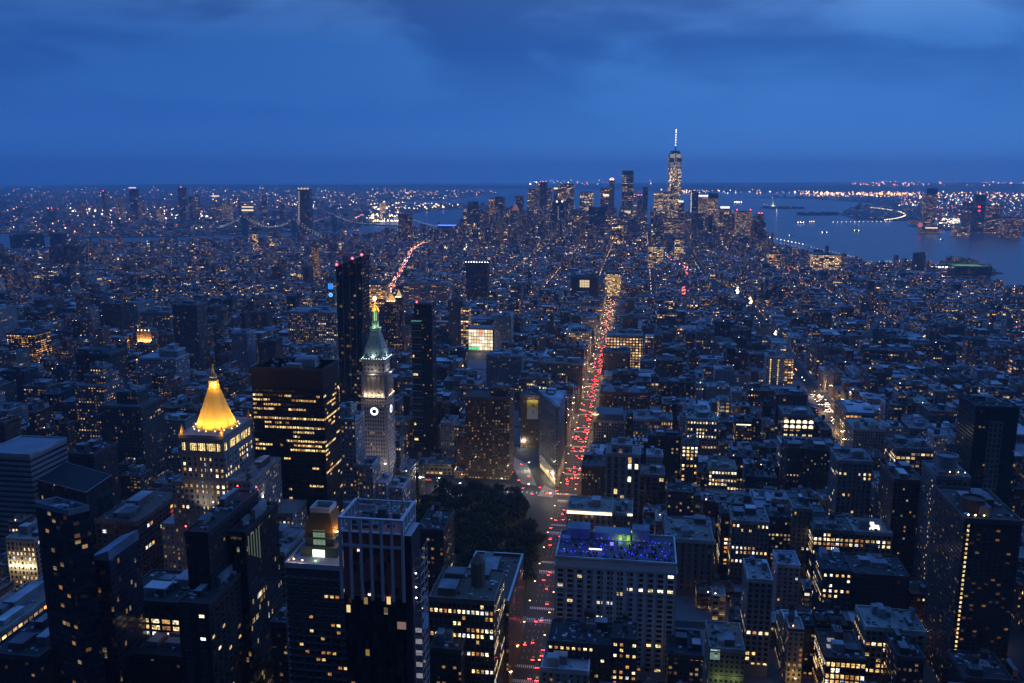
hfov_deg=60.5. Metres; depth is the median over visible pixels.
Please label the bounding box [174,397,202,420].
apartment building
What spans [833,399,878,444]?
store building
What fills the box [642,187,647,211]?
office tower
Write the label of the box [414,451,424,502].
dark building
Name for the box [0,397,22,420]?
office building
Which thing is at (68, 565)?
glass tower
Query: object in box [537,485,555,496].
plaza pavement
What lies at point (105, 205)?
apartment tower
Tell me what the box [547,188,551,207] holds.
office tower
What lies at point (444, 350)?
loft building
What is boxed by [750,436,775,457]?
dark building
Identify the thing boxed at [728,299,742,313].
loft building
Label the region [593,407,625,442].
hotel building
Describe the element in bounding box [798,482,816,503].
loft building
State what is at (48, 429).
brick building
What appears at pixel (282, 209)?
apartment tower
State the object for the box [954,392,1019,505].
glass tower
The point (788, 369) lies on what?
office building
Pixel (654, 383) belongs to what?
loft building
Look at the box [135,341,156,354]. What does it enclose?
apartment building
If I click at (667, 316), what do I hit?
loft building
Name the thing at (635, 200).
office tower
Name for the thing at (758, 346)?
brick building
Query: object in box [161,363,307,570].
pyramid tower
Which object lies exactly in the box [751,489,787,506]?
white building
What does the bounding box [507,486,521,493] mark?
tree
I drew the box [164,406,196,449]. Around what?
white building
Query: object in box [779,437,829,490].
brick building
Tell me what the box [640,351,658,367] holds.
white building
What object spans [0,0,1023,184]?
sky
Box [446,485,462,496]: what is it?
tree
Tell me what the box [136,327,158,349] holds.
school building
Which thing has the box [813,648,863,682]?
window
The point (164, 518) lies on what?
window
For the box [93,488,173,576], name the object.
loft building
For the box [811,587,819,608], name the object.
window
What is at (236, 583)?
window
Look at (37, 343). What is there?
office building
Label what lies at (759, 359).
apartment building
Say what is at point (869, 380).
brick building
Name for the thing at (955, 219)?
street lamp
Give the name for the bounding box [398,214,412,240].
apartment tower
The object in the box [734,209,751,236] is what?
office tower
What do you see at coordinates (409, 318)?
brick building
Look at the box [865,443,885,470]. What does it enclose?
brick building
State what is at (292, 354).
white building
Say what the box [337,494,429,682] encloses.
construction tower
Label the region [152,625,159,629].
window
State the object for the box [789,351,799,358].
sidewalk
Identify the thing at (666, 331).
brick building
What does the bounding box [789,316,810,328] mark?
brick building
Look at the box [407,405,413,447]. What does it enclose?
loft building
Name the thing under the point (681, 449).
window
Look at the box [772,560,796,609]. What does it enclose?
window
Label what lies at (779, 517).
dark building
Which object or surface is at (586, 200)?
office tower
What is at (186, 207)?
apartment tower
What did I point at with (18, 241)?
apartment tower
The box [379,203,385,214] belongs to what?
apartment tower
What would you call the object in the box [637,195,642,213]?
office tower
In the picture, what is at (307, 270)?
brick building
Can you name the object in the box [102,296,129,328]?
brick building
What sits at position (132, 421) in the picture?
office building
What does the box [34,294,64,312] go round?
brick building
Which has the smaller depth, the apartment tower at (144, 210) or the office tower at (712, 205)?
the office tower at (712, 205)
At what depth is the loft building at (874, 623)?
561.18 m
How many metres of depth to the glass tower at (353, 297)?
1007.89 m
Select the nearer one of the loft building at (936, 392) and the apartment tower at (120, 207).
the loft building at (936, 392)
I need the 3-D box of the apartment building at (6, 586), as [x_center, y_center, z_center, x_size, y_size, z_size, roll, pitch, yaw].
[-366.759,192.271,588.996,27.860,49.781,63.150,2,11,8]
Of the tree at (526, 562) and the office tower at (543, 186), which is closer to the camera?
the tree at (526, 562)
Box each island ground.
[548,182,939,192]
[769,208,804,208]
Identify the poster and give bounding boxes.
[710,649,719,659]
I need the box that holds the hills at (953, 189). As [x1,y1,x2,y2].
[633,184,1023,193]
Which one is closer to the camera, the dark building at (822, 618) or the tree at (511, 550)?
the dark building at (822, 618)
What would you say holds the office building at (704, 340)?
on the road at (543, 510)
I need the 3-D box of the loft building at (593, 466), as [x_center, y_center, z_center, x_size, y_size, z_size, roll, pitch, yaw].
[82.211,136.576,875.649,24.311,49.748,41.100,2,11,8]
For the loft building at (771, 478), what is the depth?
869.50 m
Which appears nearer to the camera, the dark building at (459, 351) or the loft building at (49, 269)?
the dark building at (459, 351)
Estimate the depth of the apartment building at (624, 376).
1281.43 m
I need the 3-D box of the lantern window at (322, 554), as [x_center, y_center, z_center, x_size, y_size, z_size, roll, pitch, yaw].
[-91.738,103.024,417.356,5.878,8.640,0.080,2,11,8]
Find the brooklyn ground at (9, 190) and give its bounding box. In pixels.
[0,187,492,238]
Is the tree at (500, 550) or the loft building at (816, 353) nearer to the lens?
the tree at (500, 550)
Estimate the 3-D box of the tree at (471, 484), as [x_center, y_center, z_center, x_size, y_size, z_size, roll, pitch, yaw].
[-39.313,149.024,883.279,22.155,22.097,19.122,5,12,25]
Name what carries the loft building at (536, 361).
on the road at (543, 510)
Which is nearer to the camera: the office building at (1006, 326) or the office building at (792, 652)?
the office building at (792, 652)
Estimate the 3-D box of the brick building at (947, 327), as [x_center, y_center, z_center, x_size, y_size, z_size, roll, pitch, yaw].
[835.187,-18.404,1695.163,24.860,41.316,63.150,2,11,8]
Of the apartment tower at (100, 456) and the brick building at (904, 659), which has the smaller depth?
the brick building at (904, 659)
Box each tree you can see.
[416,504,424,513]
[416,508,427,518]
[418,493,432,503]
[429,494,445,502]
[432,486,446,495]
[433,491,451,506]
[434,478,452,490]
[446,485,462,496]
[454,532,460,540]
[454,540,466,564]
[458,553,470,564]
[463,478,482,489]
[464,547,478,558]
[469,501,487,512]
[472,487,489,503]
[475,543,484,550]
[480,538,496,551]
[492,482,508,493]
[492,536,503,551]
[493,494,510,510]
[494,545,510,552]
[496,514,515,525]
[502,527,518,538]
[502,545,520,552]
[505,539,521,548]
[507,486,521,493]
[507,493,525,504]
[510,507,526,523]
[512,503,528,524]
[516,544,539,561]
[517,496,528,504]
[519,518,534,527]
[519,522,536,532]
[521,531,541,544]
[523,559,532,567]
[523,564,536,591]
[532,519,538,527]
[535,531,547,548]
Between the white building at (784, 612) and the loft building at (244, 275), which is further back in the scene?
the loft building at (244, 275)
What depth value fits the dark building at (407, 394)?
1081.01 m
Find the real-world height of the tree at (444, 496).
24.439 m
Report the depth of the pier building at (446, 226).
4495.32 m
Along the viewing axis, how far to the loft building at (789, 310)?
1893.86 m
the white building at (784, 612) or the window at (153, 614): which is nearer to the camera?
the window at (153, 614)
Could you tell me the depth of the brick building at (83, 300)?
1780.92 m
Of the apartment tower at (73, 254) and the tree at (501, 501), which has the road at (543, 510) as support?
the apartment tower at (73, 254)
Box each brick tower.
[381,294,407,354]
[394,290,411,348]
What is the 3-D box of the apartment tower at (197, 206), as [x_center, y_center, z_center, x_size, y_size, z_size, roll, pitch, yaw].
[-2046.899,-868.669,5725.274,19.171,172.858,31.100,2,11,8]
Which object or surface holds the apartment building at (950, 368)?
on the road at (543, 510)
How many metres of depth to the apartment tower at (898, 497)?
684.10 m
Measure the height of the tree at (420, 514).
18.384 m
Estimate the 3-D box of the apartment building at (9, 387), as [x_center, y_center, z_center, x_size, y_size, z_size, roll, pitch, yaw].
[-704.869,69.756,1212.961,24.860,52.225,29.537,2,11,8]
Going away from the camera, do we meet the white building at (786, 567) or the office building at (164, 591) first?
the office building at (164, 591)
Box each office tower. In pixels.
[251,355,342,516]
[480,211,489,227]
[494,197,504,212]
[515,196,523,211]
[527,189,533,206]
[530,182,538,209]
[539,181,547,208]
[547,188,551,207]
[552,201,564,226]
[554,188,557,201]
[558,182,574,209]
[580,191,593,215]
[588,207,605,231]
[600,188,608,211]
[609,179,614,210]
[612,217,623,245]
[633,191,636,214]
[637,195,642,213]
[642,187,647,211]
[654,192,668,214]
[668,195,678,217]
[674,238,683,258]
[678,201,683,217]
[698,192,707,216]
[707,193,717,223]
[718,206,730,228]
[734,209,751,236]
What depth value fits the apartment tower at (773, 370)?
1276.22 m
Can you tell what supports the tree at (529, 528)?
on the square park ground at (528, 583)
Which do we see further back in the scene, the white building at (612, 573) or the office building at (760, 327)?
the office building at (760, 327)
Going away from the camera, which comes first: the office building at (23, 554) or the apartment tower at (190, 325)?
the office building at (23, 554)
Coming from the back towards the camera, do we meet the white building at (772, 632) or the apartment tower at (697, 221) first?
the apartment tower at (697, 221)
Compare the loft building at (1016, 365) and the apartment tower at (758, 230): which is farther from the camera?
the apartment tower at (758, 230)
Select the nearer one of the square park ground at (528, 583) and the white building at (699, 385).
the square park ground at (528, 583)
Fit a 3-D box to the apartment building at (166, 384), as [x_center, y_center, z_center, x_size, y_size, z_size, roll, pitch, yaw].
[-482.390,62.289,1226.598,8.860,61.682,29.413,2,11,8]
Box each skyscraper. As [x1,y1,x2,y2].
[621,171,633,212]
[667,129,681,215]
[920,188,937,226]
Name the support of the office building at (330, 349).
on the road at (543, 510)
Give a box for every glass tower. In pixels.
[34,496,105,682]
[94,530,146,682]
[335,253,369,410]
[411,301,437,449]
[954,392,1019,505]
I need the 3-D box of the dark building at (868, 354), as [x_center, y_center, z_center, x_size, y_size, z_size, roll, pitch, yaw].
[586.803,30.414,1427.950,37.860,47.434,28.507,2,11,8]
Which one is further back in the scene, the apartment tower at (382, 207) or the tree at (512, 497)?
the apartment tower at (382, 207)
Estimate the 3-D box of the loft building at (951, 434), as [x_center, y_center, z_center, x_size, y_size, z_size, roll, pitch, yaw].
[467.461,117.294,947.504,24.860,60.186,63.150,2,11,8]
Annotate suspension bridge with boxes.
[214,215,319,238]
[266,215,436,231]
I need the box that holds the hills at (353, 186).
[52,185,642,189]
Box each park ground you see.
[126,281,176,287]
[434,494,542,606]
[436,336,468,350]
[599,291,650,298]
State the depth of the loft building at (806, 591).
668.81 m
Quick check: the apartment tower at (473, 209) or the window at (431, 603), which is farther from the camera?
the apartment tower at (473, 209)
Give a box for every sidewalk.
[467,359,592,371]
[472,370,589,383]
[514,411,579,427]
[514,428,574,446]
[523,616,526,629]
[547,618,937,682]
[587,431,842,447]
[591,420,837,438]
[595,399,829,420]
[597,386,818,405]
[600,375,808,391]
[675,580,810,622]
[713,552,726,575]
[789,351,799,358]
[796,360,807,368]
[804,370,816,379]
[813,381,825,391]
[824,394,834,405]
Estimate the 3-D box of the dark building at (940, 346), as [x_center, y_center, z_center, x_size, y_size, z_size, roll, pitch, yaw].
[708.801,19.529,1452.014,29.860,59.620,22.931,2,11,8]
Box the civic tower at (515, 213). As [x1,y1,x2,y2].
[511,204,519,232]
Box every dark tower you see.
[184,485,258,589]
[229,499,282,682]
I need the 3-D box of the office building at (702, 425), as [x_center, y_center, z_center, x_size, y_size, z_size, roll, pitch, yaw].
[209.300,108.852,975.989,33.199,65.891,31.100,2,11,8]
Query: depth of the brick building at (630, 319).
1749.91 m
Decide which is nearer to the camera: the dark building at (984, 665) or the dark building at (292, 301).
the dark building at (984, 665)
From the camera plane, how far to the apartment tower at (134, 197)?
5765.31 m
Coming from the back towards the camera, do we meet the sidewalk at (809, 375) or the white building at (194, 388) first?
the sidewalk at (809, 375)
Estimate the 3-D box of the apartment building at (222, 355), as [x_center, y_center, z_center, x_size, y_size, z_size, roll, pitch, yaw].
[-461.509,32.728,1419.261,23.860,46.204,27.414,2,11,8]
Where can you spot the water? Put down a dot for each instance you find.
(874, 240)
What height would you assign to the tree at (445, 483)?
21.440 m
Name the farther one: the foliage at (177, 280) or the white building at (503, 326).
the foliage at (177, 280)
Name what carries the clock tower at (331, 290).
on the road at (543, 510)
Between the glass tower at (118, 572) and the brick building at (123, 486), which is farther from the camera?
the brick building at (123, 486)
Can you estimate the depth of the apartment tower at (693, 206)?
4133.25 m
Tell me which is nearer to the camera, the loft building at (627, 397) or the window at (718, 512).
the window at (718, 512)
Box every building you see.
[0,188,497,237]
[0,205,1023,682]
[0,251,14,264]
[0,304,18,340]
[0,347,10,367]
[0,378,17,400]
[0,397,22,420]
[0,415,21,442]
[0,435,68,553]
[0,555,9,574]
[0,576,46,641]
[0,577,13,596]
[0,583,28,601]
[0,609,54,682]
[1,365,38,402]
[5,519,42,587]
[6,328,52,362]
[7,513,33,534]
[9,346,30,367]
[23,305,50,323]
[23,379,60,402]
[24,392,47,411]
[28,397,54,435]
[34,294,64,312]
[35,305,60,319]
[37,462,113,553]
[39,381,76,412]
[40,423,57,436]
[42,263,57,275]
[54,274,71,291]
[54,323,73,339]
[56,356,69,382]
[59,414,76,450]
[60,337,75,363]
[60,399,79,443]
[72,318,93,339]
[75,289,90,316]
[80,300,100,328]
[84,336,97,346]
[89,280,99,294]
[90,291,108,308]
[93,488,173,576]
[97,322,111,346]
[99,382,168,479]
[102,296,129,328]
[118,453,135,474]
[119,458,133,498]
[122,257,135,272]
[126,458,153,497]
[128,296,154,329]
[130,631,182,682]
[133,380,151,390]
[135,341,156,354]
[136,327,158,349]
[138,345,190,385]
[139,305,173,330]
[142,569,188,634]
[154,464,179,487]
[157,365,175,402]
[158,330,174,347]
[162,485,171,489]
[163,394,199,412]
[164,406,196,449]
[171,446,181,474]
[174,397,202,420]
[185,382,208,394]
[200,389,207,402]
[207,303,227,316]
[207,312,223,342]
[214,359,241,375]
[215,349,232,367]
[217,371,230,390]
[221,377,239,397]
[223,293,236,314]
[231,328,255,370]
[232,372,249,393]
[238,267,250,282]
[239,307,250,328]
[242,205,257,225]
[242,401,255,459]
[244,294,266,311]
[250,305,262,329]
[257,308,272,326]
[263,331,282,359]
[269,601,290,682]
[272,263,284,279]
[278,281,292,293]
[279,523,304,604]
[286,347,306,357]
[287,293,299,309]
[287,305,337,347]
[302,265,312,283]
[313,343,336,357]
[339,401,410,512]
[370,279,390,313]
[379,300,385,329]
[394,387,412,415]
[394,389,403,415]
[395,415,407,452]
[395,434,403,475]
[397,366,412,390]
[400,463,416,503]
[403,279,451,301]
[405,312,413,324]
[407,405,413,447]
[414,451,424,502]
[420,502,454,596]
[425,453,456,474]
[428,552,504,682]
[428,627,465,682]
[436,344,451,356]
[436,363,449,380]
[437,388,459,426]
[438,225,457,228]
[440,407,458,457]
[443,371,474,388]
[447,364,476,379]
[447,399,463,419]
[448,296,465,345]
[450,346,466,368]
[454,414,464,457]
[457,426,465,465]
[459,378,481,400]
[460,303,471,349]
[468,325,493,351]
[469,551,523,682]
[486,349,524,389]
[494,312,513,348]
[510,284,522,300]
[513,314,522,331]
[519,371,550,420]
[520,385,542,447]
[524,353,541,370]
[537,328,547,350]
[538,388,566,486]
[540,356,584,400]
[540,645,590,682]
[547,312,554,333]
[547,608,612,682]
[550,344,573,357]
[553,339,574,350]
[554,521,677,681]
[565,398,567,445]
[566,495,613,530]
[568,327,591,342]
[571,273,599,297]
[574,341,584,379]
[581,315,596,339]
[581,451,605,496]
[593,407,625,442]
[600,384,646,408]
[602,346,630,377]
[605,271,620,295]
[605,436,640,523]
[607,328,642,368]
[611,612,638,682]
[612,366,637,385]
[612,498,632,532]
[623,311,637,329]
[625,297,634,311]
[626,411,633,436]
[633,409,672,436]
[636,376,649,388]
[639,464,664,518]
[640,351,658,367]
[642,323,654,338]
[643,515,654,534]
[646,446,662,464]
[647,428,681,495]
[648,244,663,267]
[650,368,657,405]
[653,326,661,355]
[655,323,671,342]
[655,504,666,534]
[656,227,662,244]
[656,304,676,328]
[656,353,682,383]
[658,376,694,409]
[661,339,684,361]
[661,516,715,579]
[662,394,685,414]
[663,515,714,595]
[664,218,683,233]
[665,629,703,682]
[666,476,692,516]
[669,399,677,428]
[680,434,698,482]
[682,400,708,412]
[685,329,694,349]
[685,410,717,455]
[688,344,698,369]
[692,483,700,515]
[695,323,713,354]
[695,373,703,399]
[695,580,709,609]
[696,460,708,490]
[699,360,718,381]
[702,493,715,516]
[704,620,745,682]
[705,381,729,400]
[706,459,737,489]
[706,483,745,493]
[710,574,725,620]
[712,488,754,551]
[713,316,730,337]
[713,365,733,390]
[716,502,730,573]
[717,395,729,415]
[717,436,727,455]
[719,411,732,437]
[720,580,734,600]
[725,344,734,383]
[727,442,759,488]
[727,504,769,582]
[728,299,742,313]
[728,599,739,622]
[729,386,741,413]
[730,321,751,341]
[730,594,740,608]
[733,365,750,388]
[733,413,751,441]
[734,331,746,348]
[734,347,748,370]
[735,312,751,328]
[740,556,773,676]
[742,450,753,484]
[743,462,755,489]
[745,382,771,405]
[746,412,760,439]
[747,341,769,350]
[748,358,758,382]
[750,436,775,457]
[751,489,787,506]
[753,316,771,335]
[753,350,771,367]
[754,462,766,487]
[759,448,778,488]
[760,394,771,436]
[763,419,774,438]
[763,500,790,572]
[765,460,776,488]
[767,251,780,267]
[769,611,774,647]
[771,192,1023,233]
[771,549,800,612]
[772,385,807,434]
[774,605,788,659]
[776,405,814,436]
[776,431,801,488]
[778,609,797,670]
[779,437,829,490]
[781,602,803,682]
[782,302,796,316]
[783,353,793,384]
[785,330,811,348]
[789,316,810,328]
[797,613,815,675]
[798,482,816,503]
[800,579,812,606]
[806,513,854,579]
[808,336,824,378]
[809,306,831,328]
[810,253,841,270]
[810,547,852,610]
[812,599,831,628]
[812,616,866,682]
[816,414,831,439]
[825,341,848,360]
[826,446,873,516]
[828,361,841,398]
[829,352,849,369]
[829,605,847,629]
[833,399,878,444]
[838,303,854,317]
[843,417,885,455]
[843,543,910,610]
[844,365,859,377]
[846,329,868,348]
[847,517,892,554]
[854,602,901,682]
[858,298,873,313]
[859,344,888,364]
[859,369,878,393]
[862,393,885,403]
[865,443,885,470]
[868,325,884,346]
[868,366,886,386]
[869,481,878,517]
[878,392,892,422]
[880,420,902,454]
[881,629,925,682]
[884,334,908,347]
[884,435,933,475]
[886,346,911,363]
[890,399,901,422]
[891,386,907,413]
[891,607,926,655]
[893,375,928,393]
[900,414,933,436]
[904,387,930,413]
[906,392,917,413]
[907,578,926,622]
[908,217,919,222]
[908,370,922,379]
[910,339,933,359]
[918,359,934,377]
[921,397,955,422]
[925,421,955,452]
[927,382,947,404]
[927,422,947,460]
[930,336,953,362]
[934,320,957,334]
[934,372,950,387]
[936,365,969,375]
[941,351,956,365]
[944,648,1013,682]
[945,263,991,277]
[946,370,976,388]
[951,224,969,235]
[961,332,986,362]
[962,381,977,393]
[970,342,982,365]
[970,359,996,383]
[974,300,987,314]
[978,374,996,394]
[989,346,1005,373]
[996,386,1015,398]
[998,217,1022,236]
[999,310,1013,340]
[1003,342,1023,362]
[1006,655,1023,682]
[1007,376,1023,398]
[1008,356,1023,376]
[1008,473,1023,518]
[1012,559,1023,620]
[1014,460,1023,521]
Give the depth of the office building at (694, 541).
683.07 m
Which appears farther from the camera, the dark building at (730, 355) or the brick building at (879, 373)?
the dark building at (730, 355)
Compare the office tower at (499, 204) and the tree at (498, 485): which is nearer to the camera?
the tree at (498, 485)
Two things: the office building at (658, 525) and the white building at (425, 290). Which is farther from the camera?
the white building at (425, 290)
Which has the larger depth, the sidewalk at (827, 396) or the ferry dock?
the ferry dock
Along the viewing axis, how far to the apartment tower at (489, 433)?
937.97 m
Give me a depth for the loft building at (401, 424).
1010.43 m
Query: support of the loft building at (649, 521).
on the road at (543, 510)
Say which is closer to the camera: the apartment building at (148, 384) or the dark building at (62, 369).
the apartment building at (148, 384)
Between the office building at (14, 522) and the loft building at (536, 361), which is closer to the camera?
the office building at (14, 522)
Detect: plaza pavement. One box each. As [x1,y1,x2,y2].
[514,458,536,485]
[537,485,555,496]
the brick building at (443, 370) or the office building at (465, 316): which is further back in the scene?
the office building at (465, 316)
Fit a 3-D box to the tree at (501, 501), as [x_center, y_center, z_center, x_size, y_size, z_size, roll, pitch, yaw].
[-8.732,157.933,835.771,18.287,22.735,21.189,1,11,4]
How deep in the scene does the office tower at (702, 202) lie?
4207.30 m
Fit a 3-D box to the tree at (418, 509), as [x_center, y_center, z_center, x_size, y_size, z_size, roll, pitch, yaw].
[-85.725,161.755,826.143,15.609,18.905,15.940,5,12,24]
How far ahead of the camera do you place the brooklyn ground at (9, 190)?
10898.67 m
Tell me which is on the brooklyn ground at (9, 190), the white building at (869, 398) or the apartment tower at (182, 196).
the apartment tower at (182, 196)
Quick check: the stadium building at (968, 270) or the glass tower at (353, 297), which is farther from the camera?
the stadium building at (968, 270)
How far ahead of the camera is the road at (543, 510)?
938.98 m
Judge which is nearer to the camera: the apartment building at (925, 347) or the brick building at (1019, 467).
the brick building at (1019, 467)
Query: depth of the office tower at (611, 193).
4379.60 m
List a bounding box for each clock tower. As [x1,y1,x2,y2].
[326,270,336,306]
[358,296,395,478]
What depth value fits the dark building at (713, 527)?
713.21 m
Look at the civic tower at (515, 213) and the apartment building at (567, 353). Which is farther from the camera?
the civic tower at (515, 213)
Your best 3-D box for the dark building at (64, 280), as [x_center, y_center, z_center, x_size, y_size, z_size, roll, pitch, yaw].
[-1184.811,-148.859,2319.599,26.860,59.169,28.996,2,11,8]
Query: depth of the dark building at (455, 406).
1025.26 m
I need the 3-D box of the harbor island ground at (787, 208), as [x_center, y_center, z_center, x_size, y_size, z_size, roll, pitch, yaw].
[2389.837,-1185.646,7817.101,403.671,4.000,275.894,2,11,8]
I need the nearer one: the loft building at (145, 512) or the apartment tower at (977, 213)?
the loft building at (145, 512)
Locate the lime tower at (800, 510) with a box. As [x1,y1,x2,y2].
[788,494,812,578]
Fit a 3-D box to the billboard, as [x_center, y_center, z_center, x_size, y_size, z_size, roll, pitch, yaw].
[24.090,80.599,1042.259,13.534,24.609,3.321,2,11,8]
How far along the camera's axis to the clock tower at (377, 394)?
848.96 m
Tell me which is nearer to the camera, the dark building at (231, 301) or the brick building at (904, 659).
the brick building at (904, 659)
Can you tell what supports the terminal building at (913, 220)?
on the shore ground at (872, 199)
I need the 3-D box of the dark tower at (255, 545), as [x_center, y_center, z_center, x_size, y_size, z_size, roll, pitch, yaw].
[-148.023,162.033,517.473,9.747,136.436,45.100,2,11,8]
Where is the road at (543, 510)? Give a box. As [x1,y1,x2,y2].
[121,224,1023,682]
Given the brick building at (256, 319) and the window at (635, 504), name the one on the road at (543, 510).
the brick building at (256, 319)
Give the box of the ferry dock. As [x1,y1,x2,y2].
[917,223,941,232]
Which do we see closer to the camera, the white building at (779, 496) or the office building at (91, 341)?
the white building at (779, 496)
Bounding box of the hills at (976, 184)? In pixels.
[919,182,1023,185]
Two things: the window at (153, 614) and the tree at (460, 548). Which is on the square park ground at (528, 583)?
the tree at (460, 548)
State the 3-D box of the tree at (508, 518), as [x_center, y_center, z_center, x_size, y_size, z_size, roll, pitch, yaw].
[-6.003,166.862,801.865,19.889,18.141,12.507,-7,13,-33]
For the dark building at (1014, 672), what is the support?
on the road at (543, 510)
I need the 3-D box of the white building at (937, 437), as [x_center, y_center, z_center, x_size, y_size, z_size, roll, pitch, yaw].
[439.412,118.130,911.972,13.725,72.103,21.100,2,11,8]
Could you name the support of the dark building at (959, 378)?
on the road at (543, 510)
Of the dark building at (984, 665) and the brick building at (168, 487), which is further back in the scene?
the brick building at (168, 487)
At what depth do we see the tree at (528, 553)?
719.70 m
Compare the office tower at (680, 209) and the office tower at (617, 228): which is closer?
the office tower at (617, 228)
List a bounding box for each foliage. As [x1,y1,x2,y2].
[105,276,191,287]
[762,206,803,208]
[797,211,838,214]
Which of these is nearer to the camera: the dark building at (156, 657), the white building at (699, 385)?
the dark building at (156, 657)
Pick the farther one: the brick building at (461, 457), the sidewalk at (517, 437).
the sidewalk at (517, 437)
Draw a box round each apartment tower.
[9,234,26,248]
[26,233,44,248]
[47,209,51,218]
[48,246,64,264]
[49,233,67,246]
[51,209,55,217]
[63,245,84,264]
[68,439,121,505]
[74,361,123,441]
[75,344,129,387]
[78,202,86,219]
[101,191,109,220]
[114,196,125,219]
[129,187,139,219]
[137,202,142,218]
[142,202,147,217]
[156,208,164,220]
[172,300,210,369]
[177,563,246,682]
[178,188,187,221]
[185,205,188,219]
[188,196,195,220]
[195,195,200,220]
[211,195,221,221]
[222,201,233,221]
[238,200,242,218]
[252,233,258,249]
[262,196,267,218]
[279,204,285,218]
[284,500,346,682]
[297,188,313,236]
[312,245,319,276]
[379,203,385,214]
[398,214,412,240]
[464,382,514,479]
[466,260,489,298]
[468,201,478,223]
[489,198,494,214]
[519,217,527,232]
[689,191,698,212]
[691,213,703,230]
[731,214,734,229]
[752,222,765,244]
[755,214,763,222]
[763,350,784,385]
[876,461,920,577]
[911,252,925,270]
[912,451,971,578]
[922,486,1023,682]
[961,202,971,223]
[970,194,986,232]
[983,205,1001,232]
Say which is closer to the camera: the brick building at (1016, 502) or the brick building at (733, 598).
the brick building at (733, 598)
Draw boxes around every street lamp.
[0,234,968,380]
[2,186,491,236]
[557,180,1023,226]
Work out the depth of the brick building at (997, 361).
1393.43 m
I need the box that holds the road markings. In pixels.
[507,366,598,682]
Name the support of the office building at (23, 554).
on the road at (543, 510)
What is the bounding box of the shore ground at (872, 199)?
[749,193,1023,235]
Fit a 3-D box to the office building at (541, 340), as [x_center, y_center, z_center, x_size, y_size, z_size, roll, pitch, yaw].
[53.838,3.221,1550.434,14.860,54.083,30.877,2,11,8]
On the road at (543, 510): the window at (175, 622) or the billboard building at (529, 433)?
the billboard building at (529, 433)
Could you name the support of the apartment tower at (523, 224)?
on the road at (543, 510)
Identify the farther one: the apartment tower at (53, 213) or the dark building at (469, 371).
the apartment tower at (53, 213)
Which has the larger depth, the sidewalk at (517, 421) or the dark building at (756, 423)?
the sidewalk at (517, 421)
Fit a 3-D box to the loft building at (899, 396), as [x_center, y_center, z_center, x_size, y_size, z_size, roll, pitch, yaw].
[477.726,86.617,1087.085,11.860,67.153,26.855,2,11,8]
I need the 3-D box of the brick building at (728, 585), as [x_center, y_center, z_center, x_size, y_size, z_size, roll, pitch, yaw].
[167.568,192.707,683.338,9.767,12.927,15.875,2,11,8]
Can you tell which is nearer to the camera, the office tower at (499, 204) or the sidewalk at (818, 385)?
the sidewalk at (818, 385)
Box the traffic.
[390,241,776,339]
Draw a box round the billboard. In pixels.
[527,400,537,418]
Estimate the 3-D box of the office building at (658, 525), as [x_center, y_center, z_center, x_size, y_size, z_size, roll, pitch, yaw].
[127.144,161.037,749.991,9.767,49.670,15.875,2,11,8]
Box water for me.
[0,183,1023,285]
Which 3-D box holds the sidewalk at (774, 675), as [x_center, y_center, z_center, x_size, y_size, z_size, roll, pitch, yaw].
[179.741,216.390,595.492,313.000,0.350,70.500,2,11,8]
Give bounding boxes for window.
[9,542,42,587]
[139,511,173,576]
[150,606,158,610]
[151,612,158,616]
[151,618,159,623]
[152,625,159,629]
[161,607,168,611]
[161,613,169,617]
[162,619,169,623]
[162,626,170,630]
[172,620,178,624]
[183,450,252,523]
[211,578,246,682]
[253,382,342,512]
[289,629,346,682]
[313,530,324,544]
[313,550,324,556]
[430,580,504,682]
[540,464,554,483]
[557,607,671,671]
[589,650,611,682]
[633,503,636,519]
[680,449,696,482]
[685,422,715,454]
[709,475,735,488]
[717,512,727,556]
[727,519,767,579]
[740,568,769,663]
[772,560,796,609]
[788,503,807,575]
[806,527,851,579]
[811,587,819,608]
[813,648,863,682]
[826,452,867,516]
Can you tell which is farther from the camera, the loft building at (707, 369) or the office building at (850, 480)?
the loft building at (707, 369)
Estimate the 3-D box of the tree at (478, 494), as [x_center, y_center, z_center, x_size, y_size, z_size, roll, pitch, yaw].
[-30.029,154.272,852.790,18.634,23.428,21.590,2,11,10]
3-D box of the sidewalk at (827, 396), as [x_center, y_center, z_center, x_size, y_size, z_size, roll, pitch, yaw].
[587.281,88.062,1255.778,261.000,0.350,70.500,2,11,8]
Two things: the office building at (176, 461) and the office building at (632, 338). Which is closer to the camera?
the office building at (176, 461)
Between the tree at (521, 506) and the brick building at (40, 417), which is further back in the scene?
the brick building at (40, 417)
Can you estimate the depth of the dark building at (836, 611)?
572.38 m

